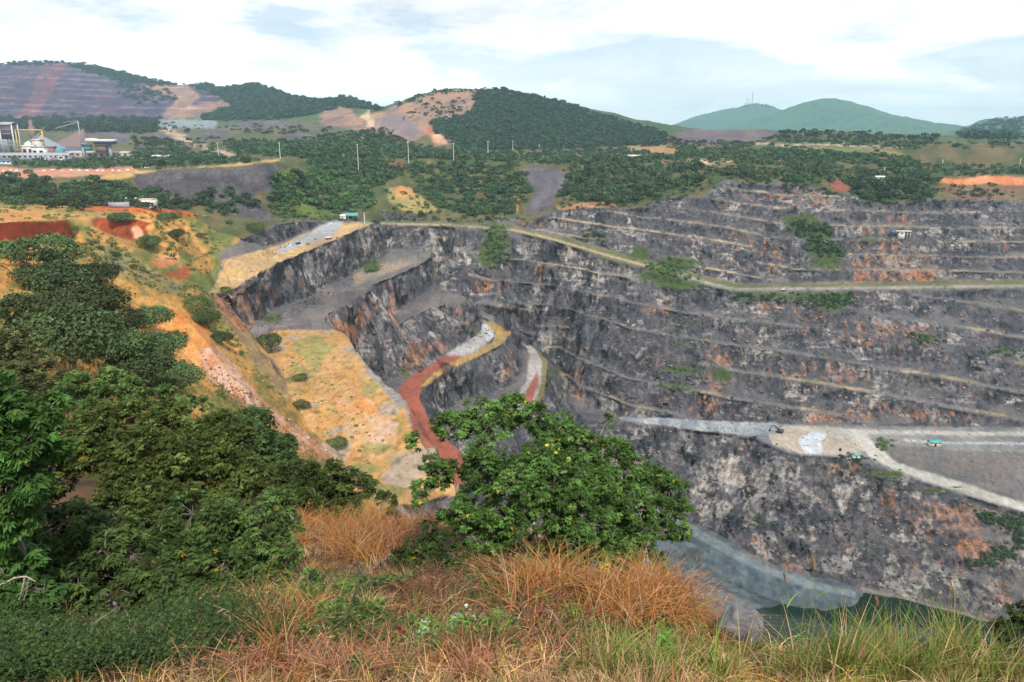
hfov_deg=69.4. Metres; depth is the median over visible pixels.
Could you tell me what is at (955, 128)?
hill
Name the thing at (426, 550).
bush
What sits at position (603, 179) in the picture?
woodland tree
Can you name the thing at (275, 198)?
woodland tree
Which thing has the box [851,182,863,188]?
woodland tree
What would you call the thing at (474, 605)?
dry twigs
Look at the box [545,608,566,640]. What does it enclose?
dead branch
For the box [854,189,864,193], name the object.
woodland tree
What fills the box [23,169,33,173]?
woodland tree
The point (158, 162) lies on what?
woodland tree
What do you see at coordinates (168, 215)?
bush
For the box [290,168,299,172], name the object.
woodland tree
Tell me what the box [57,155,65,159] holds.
works building
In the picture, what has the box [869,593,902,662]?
seeding grass
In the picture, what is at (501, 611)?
weed plant
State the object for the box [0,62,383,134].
hill
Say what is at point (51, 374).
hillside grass
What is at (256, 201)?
woodland tree
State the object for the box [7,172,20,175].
woodland tree
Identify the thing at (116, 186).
woodland tree
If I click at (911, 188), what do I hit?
woodland tree
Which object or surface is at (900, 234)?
site office
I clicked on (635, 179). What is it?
woodland tree
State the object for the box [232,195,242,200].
woodland tree
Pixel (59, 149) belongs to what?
tank
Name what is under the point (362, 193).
woodland tree
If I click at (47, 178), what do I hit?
woodland tree
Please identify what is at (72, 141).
stockpile
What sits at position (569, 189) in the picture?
woodland tree
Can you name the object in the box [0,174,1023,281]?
red bank
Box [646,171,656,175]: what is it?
woodland tree
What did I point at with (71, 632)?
weed plant
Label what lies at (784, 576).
seeding grass
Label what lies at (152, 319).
acacia tree
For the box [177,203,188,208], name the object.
woodland tree
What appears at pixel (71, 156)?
works building
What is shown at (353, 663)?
weed plant
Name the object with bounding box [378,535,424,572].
shrub
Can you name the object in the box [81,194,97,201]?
woodland tree
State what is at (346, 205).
woodland tree
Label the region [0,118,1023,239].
ground
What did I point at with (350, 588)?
weed plant
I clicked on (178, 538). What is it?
bush
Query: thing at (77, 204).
woodland tree
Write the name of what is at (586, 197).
woodland tree
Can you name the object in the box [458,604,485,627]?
weed plant
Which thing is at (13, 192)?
woodland tree
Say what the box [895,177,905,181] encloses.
woodland tree
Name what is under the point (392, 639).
weed plant
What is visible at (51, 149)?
works building
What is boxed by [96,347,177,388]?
broadleaf tree
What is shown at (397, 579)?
weed plant
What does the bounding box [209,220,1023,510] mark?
bench
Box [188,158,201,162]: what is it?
woodland tree
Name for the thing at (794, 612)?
pit lake
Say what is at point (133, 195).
woodland tree
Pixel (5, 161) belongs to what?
works building
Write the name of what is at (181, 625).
shrub
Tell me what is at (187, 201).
woodland tree
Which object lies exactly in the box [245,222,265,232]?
bush
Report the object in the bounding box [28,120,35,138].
chimney
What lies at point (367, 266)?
bush
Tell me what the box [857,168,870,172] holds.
woodland tree
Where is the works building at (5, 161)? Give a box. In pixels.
[0,160,15,163]
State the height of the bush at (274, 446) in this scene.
3.197 m
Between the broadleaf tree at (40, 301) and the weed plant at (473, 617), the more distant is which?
the broadleaf tree at (40, 301)
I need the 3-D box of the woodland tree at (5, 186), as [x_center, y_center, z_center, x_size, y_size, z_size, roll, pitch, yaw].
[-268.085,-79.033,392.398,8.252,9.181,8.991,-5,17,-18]
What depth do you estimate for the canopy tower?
833.41 m
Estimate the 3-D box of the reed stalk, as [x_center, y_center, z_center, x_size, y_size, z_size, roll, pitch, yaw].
[-0.121,1.898,5.229,0.298,1.217,0.416,5,17,18]
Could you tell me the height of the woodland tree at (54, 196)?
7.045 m
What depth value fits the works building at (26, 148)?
867.86 m
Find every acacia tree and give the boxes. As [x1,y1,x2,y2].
[0,230,89,264]
[6,257,96,293]
[48,283,135,317]
[60,262,124,285]
[66,303,148,331]
[105,212,135,222]
[124,305,176,326]
[138,361,206,391]
[140,330,191,357]
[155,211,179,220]
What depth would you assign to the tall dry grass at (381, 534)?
7.54 m
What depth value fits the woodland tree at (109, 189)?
419.15 m
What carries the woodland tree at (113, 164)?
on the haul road
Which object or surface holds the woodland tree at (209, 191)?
on the spoil heap
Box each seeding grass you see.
[682,581,719,657]
[783,571,816,664]
[792,556,838,651]
[832,601,863,637]
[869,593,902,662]
[949,578,991,681]
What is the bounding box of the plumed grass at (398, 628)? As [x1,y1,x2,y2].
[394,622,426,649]
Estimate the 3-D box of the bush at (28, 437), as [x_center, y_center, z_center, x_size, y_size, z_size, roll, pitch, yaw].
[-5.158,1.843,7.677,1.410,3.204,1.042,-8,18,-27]
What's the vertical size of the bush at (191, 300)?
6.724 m
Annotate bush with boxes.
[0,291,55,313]
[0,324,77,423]
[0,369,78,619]
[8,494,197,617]
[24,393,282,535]
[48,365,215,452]
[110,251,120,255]
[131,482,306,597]
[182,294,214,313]
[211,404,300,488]
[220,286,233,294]
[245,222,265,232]
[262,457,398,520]
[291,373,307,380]
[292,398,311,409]
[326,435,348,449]
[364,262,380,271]
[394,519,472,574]
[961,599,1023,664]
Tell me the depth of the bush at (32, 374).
27.04 m
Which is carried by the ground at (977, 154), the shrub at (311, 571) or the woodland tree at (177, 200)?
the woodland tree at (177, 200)
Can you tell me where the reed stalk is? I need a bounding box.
[468,538,516,665]
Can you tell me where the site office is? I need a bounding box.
[890,230,911,239]
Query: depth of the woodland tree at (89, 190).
398.28 m
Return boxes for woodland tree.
[0,184,14,191]
[1,176,16,182]
[2,195,26,204]
[3,188,21,195]
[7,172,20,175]
[20,181,36,186]
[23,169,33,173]
[26,175,40,181]
[26,197,37,205]
[36,191,51,198]
[38,187,56,190]
[40,175,52,181]
[44,201,61,207]
[46,193,65,198]
[53,198,69,206]
[58,182,75,188]
[67,200,86,210]
[71,194,87,201]
[78,188,96,193]
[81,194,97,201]
[84,174,100,180]
[84,182,98,185]
[86,163,98,168]
[94,198,110,206]
[98,179,109,183]
[99,186,114,192]
[102,196,116,199]
[103,191,117,196]
[107,161,118,167]
[113,184,125,188]
[125,193,138,197]
[128,198,139,202]
[140,201,153,208]
[148,194,161,200]
[149,186,160,192]
[154,159,166,165]
[157,198,166,205]
[169,197,182,204]
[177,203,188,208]
[181,198,192,205]
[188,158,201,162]
[198,192,211,198]
[202,190,214,197]
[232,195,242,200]
[240,156,253,162]
[241,192,250,197]
[242,201,254,204]
[249,198,260,205]
[266,196,277,200]
[283,189,292,197]
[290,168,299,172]
[296,179,306,187]
[304,192,314,197]
[341,203,352,208]
[356,192,367,195]
[486,193,495,198]
[507,208,515,214]
[561,186,574,193]
[575,176,584,180]
[581,195,591,200]
[584,164,594,169]
[585,171,594,175]
[592,195,602,200]
[597,178,607,183]
[603,198,613,204]
[612,197,623,202]
[631,177,641,181]
[632,195,644,200]
[640,189,651,195]
[642,175,652,180]
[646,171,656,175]
[692,173,702,179]
[841,178,853,183]
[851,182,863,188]
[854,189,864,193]
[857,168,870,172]
[861,176,872,180]
[864,189,874,194]
[869,182,880,186]
[875,181,886,186]
[878,192,891,197]
[882,176,892,181]
[893,183,906,189]
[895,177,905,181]
[903,187,917,191]
[910,172,923,177]
[911,194,923,199]
[924,176,936,180]
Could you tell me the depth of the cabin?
517.60 m
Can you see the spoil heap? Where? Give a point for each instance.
(546, 182)
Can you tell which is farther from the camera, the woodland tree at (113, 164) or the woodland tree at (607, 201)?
the woodland tree at (113, 164)
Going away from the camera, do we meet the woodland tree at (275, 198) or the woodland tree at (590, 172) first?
the woodland tree at (275, 198)
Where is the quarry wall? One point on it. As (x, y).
(418, 318)
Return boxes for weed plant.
[0,641,31,677]
[30,638,65,675]
[55,627,82,651]
[78,641,119,678]
[241,636,266,658]
[272,609,291,631]
[294,585,314,606]
[312,598,339,619]
[335,597,374,637]
[336,576,356,596]
[343,650,374,677]
[361,593,387,625]
[370,631,398,657]
[390,569,413,586]
[413,616,439,645]
[435,613,469,633]
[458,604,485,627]
[479,614,499,634]
[488,607,508,623]
[531,589,550,607]
[650,616,666,631]
[654,627,677,655]
[695,624,714,638]
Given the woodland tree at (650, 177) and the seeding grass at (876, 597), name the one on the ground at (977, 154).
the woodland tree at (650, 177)
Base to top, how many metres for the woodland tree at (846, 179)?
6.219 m
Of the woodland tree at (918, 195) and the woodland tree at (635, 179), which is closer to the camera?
the woodland tree at (918, 195)
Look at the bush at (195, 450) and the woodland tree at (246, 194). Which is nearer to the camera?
the bush at (195, 450)
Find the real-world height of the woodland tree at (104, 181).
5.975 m
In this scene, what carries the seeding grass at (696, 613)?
on the hillside
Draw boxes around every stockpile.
[16,135,66,150]
[57,129,92,148]
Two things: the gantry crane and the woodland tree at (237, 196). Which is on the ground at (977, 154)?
the gantry crane
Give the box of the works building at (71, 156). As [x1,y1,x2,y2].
[0,153,73,160]
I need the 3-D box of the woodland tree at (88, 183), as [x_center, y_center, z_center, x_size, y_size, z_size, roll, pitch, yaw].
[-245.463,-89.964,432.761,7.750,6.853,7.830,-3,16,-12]
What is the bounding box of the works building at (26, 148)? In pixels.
[21,145,35,152]
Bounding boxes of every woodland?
[0,59,1023,150]
[0,134,1023,568]
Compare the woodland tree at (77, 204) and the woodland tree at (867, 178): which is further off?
the woodland tree at (867, 178)
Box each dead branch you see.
[0,576,35,598]
[487,585,572,637]
[510,603,537,639]
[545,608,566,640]
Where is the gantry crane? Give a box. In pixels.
[14,129,44,152]
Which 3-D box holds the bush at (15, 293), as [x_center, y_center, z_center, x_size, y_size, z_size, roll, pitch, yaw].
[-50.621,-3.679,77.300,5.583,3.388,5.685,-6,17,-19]
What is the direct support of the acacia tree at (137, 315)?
on the hillside
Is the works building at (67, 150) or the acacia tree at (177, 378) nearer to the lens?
the acacia tree at (177, 378)
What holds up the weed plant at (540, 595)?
on the hillside
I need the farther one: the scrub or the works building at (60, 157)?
the works building at (60, 157)
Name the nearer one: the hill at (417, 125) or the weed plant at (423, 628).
the weed plant at (423, 628)
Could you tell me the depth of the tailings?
361.49 m
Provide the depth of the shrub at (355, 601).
6.95 m
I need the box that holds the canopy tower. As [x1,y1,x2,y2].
[79,138,117,158]
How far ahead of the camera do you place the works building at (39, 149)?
860.42 m
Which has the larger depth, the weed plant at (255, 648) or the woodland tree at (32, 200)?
the woodland tree at (32, 200)
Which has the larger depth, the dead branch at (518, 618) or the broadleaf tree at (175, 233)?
the broadleaf tree at (175, 233)
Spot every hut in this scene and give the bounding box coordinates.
[852,453,860,458]
[927,440,941,446]
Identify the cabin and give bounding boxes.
[340,214,345,219]
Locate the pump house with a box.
[125,197,157,207]
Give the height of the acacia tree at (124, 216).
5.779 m
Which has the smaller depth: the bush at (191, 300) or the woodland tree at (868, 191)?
the bush at (191, 300)
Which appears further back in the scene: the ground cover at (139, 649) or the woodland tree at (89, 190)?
the woodland tree at (89, 190)
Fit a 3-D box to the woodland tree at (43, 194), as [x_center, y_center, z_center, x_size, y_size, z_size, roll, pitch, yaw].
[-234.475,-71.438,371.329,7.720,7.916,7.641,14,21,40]
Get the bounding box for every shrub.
[3,609,114,647]
[134,615,205,632]
[202,592,276,625]
[275,565,331,597]
[326,558,366,622]
[355,561,392,590]
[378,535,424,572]
[648,584,676,634]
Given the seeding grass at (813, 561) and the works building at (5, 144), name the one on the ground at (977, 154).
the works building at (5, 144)
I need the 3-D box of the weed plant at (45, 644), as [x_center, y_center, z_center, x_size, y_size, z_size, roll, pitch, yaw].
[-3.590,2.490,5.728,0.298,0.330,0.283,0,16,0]
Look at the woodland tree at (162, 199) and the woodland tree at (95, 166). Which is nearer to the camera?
the woodland tree at (162, 199)
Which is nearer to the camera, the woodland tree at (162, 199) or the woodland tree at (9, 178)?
the woodland tree at (162, 199)
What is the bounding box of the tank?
[55,146,64,152]
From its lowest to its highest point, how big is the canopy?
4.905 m
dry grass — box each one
[24,494,787,681]
[35,500,1023,681]
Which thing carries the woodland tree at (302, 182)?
on the ground at (977, 154)
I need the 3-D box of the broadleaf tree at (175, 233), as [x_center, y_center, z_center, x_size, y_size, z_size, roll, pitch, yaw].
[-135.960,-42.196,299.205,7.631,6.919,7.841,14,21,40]
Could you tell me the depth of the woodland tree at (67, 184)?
416.27 m
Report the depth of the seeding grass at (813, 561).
5.41 m
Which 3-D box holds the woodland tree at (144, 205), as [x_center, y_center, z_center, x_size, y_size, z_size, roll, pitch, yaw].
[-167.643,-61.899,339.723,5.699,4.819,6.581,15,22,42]
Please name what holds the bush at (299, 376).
on the bench
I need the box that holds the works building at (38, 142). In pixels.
[32,139,43,145]
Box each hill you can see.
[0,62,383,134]
[383,88,660,145]
[660,98,951,139]
[950,116,1023,141]
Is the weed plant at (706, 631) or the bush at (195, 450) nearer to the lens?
the weed plant at (706, 631)
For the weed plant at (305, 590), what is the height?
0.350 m
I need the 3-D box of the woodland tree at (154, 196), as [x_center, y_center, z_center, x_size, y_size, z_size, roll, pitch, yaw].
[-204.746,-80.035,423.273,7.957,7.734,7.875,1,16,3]
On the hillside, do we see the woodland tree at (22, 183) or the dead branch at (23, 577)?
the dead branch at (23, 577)
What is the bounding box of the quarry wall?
[210,178,1023,628]
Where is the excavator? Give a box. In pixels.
[769,425,783,433]
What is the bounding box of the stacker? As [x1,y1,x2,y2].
[55,121,81,142]
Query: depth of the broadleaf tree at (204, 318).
214.43 m
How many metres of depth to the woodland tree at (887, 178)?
543.79 m
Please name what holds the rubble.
on the bench
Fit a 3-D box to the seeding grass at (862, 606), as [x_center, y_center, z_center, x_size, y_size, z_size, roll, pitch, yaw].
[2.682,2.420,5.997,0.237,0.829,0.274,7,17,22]
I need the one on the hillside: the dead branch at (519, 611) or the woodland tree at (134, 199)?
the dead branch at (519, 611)
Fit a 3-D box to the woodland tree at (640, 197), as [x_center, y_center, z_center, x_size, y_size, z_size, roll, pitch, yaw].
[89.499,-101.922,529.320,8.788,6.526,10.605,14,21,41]
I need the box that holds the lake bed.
[759,592,979,619]
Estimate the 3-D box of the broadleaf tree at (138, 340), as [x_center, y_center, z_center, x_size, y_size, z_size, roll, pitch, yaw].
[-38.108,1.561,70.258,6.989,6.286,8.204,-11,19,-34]
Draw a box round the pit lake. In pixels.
[756,593,1023,658]
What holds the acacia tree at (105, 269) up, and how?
on the hillside
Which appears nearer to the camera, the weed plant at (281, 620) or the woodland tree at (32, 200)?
the weed plant at (281, 620)
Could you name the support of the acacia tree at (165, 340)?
on the hillside
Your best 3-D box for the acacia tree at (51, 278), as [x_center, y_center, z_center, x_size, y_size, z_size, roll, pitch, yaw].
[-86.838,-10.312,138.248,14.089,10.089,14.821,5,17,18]
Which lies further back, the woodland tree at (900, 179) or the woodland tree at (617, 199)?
the woodland tree at (900, 179)
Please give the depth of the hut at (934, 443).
398.10 m
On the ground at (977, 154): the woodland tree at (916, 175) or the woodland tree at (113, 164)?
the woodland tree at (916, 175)
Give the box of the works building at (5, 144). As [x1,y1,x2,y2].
[0,138,12,152]
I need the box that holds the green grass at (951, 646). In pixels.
[514,573,1023,681]
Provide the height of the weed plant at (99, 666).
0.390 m
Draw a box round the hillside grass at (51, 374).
[0,234,359,494]
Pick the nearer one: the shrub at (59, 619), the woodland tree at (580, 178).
the shrub at (59, 619)
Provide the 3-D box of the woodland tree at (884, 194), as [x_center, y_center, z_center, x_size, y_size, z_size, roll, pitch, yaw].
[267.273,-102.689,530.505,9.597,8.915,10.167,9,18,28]
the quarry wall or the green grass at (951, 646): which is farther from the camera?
the quarry wall
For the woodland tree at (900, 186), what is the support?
on the ground at (977, 154)
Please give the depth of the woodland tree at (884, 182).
539.63 m
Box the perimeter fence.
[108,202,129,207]
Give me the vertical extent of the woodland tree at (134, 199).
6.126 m
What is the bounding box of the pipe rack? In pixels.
[0,154,69,160]
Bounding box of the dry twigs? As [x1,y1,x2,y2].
[310,542,675,657]
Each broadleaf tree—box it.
[0,291,80,342]
[1,300,134,369]
[71,326,151,364]
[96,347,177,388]
[135,234,162,250]
[166,228,185,240]
[191,310,222,329]
[210,331,234,344]
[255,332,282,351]
[400,390,696,579]
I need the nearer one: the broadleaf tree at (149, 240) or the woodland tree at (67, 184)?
the broadleaf tree at (149, 240)
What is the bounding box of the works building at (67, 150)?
[64,149,81,152]
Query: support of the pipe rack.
on the ground at (977, 154)
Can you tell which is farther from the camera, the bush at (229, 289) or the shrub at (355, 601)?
the bush at (229, 289)
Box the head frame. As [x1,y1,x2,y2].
[0,122,21,152]
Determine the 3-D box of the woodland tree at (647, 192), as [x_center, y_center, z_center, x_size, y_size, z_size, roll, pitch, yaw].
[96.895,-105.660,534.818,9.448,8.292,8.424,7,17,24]
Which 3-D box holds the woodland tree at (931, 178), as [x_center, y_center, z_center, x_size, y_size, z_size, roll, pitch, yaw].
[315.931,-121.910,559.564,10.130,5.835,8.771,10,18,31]
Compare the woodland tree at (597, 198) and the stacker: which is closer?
the woodland tree at (597, 198)
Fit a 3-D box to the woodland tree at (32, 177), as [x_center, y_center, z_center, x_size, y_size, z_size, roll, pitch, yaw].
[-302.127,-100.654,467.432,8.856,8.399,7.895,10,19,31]
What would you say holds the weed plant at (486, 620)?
on the hillside
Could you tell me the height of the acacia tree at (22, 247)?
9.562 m
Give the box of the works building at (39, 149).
[31,146,48,152]
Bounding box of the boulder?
[718,603,763,647]
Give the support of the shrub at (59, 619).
on the hillside
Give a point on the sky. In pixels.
(670, 62)
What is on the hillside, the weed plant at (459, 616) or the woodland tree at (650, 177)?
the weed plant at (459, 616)
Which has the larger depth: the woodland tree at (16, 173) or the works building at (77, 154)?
the works building at (77, 154)
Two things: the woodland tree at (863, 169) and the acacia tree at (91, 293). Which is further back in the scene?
the woodland tree at (863, 169)
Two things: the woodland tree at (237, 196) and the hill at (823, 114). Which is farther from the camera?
the hill at (823, 114)
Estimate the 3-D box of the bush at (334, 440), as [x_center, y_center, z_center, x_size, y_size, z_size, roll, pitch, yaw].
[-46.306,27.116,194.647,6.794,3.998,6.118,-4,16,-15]
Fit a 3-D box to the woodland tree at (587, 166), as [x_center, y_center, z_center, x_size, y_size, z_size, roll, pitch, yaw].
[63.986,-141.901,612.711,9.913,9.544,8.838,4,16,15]
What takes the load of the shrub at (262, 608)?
on the hillside
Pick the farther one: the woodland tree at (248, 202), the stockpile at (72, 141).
the stockpile at (72, 141)
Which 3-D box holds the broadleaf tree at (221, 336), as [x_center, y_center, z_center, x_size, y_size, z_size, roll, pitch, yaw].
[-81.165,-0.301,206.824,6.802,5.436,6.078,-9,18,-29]
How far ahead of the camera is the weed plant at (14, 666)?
5.60 m
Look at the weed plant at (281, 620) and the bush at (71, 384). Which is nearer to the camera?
the weed plant at (281, 620)
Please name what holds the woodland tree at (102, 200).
on the ground at (977, 154)
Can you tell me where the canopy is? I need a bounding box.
[343,213,358,219]
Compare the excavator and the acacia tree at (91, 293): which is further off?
the excavator
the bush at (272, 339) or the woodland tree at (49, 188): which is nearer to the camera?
the bush at (272, 339)
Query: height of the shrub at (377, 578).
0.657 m
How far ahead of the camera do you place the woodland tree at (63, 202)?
319.64 m
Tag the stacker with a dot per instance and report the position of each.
(70, 124)
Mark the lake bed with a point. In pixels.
(847, 606)
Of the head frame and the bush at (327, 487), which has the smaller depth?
the bush at (327, 487)
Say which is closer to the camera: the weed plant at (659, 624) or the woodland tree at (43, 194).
the weed plant at (659, 624)
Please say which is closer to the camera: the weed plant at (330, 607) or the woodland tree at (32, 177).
the weed plant at (330, 607)
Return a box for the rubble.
[137,167,1023,616]
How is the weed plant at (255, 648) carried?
on the hillside
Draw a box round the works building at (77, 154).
[68,151,132,158]
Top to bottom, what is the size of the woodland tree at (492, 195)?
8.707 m
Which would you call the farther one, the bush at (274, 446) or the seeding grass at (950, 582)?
the bush at (274, 446)
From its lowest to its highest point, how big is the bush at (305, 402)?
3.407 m
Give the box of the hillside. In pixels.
[0,157,1011,681]
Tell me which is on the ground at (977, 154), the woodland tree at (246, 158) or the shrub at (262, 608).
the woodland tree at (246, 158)
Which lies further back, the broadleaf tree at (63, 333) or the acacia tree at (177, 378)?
the acacia tree at (177, 378)
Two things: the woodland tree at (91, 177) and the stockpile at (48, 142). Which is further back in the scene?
the stockpile at (48, 142)
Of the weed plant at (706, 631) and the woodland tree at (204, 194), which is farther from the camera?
the woodland tree at (204, 194)
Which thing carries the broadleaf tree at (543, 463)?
on the hillside
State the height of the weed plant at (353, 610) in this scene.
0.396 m
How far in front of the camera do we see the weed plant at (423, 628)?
6.14 m
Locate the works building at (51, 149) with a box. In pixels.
[47,146,56,152]
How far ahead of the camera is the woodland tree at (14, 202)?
326.31 m
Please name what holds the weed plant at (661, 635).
on the hillside
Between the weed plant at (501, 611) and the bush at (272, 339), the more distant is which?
the bush at (272, 339)
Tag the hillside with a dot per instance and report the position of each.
(198, 333)
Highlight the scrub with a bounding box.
[0,201,1018,591]
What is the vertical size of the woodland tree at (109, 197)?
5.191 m
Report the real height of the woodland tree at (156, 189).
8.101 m
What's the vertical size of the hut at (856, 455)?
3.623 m
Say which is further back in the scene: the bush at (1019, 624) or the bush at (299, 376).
the bush at (299, 376)
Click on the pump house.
(154, 201)
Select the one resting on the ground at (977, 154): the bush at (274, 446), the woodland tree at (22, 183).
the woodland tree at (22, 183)
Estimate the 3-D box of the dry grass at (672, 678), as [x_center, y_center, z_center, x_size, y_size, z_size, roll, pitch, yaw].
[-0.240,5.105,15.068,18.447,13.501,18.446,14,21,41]
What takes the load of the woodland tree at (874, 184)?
on the ground at (977, 154)
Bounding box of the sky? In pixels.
[0,0,1023,125]
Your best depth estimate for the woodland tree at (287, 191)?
496.62 m
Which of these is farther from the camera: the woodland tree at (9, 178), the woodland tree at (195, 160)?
the woodland tree at (195, 160)
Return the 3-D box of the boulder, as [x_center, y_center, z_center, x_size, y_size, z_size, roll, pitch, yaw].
[2.252,2.843,7.285,0.423,0.409,0.591,19,10,36]
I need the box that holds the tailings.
[158,117,862,624]
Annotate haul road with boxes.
[0,128,1023,510]
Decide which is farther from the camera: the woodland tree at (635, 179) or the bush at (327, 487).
the woodland tree at (635, 179)
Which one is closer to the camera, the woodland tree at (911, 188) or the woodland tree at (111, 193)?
the woodland tree at (111, 193)
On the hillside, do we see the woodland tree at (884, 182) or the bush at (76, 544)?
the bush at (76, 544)
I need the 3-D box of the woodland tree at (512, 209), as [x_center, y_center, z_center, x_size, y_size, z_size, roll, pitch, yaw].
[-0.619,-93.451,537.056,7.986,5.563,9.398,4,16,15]
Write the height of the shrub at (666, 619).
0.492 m
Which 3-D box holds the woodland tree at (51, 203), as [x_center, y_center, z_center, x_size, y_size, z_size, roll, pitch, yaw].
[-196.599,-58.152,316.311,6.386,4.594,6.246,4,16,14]
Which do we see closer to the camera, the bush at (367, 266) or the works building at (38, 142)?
the bush at (367, 266)
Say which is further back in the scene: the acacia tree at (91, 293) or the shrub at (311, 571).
the acacia tree at (91, 293)
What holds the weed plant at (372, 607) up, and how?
on the hillside
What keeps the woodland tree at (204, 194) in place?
on the spoil heap
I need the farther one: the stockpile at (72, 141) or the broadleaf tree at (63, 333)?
the stockpile at (72, 141)
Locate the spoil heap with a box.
[86,120,1023,498]
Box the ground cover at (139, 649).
[0,545,968,681]
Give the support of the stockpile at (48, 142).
on the ground at (977, 154)
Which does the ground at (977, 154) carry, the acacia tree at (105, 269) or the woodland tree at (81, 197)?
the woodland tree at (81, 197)

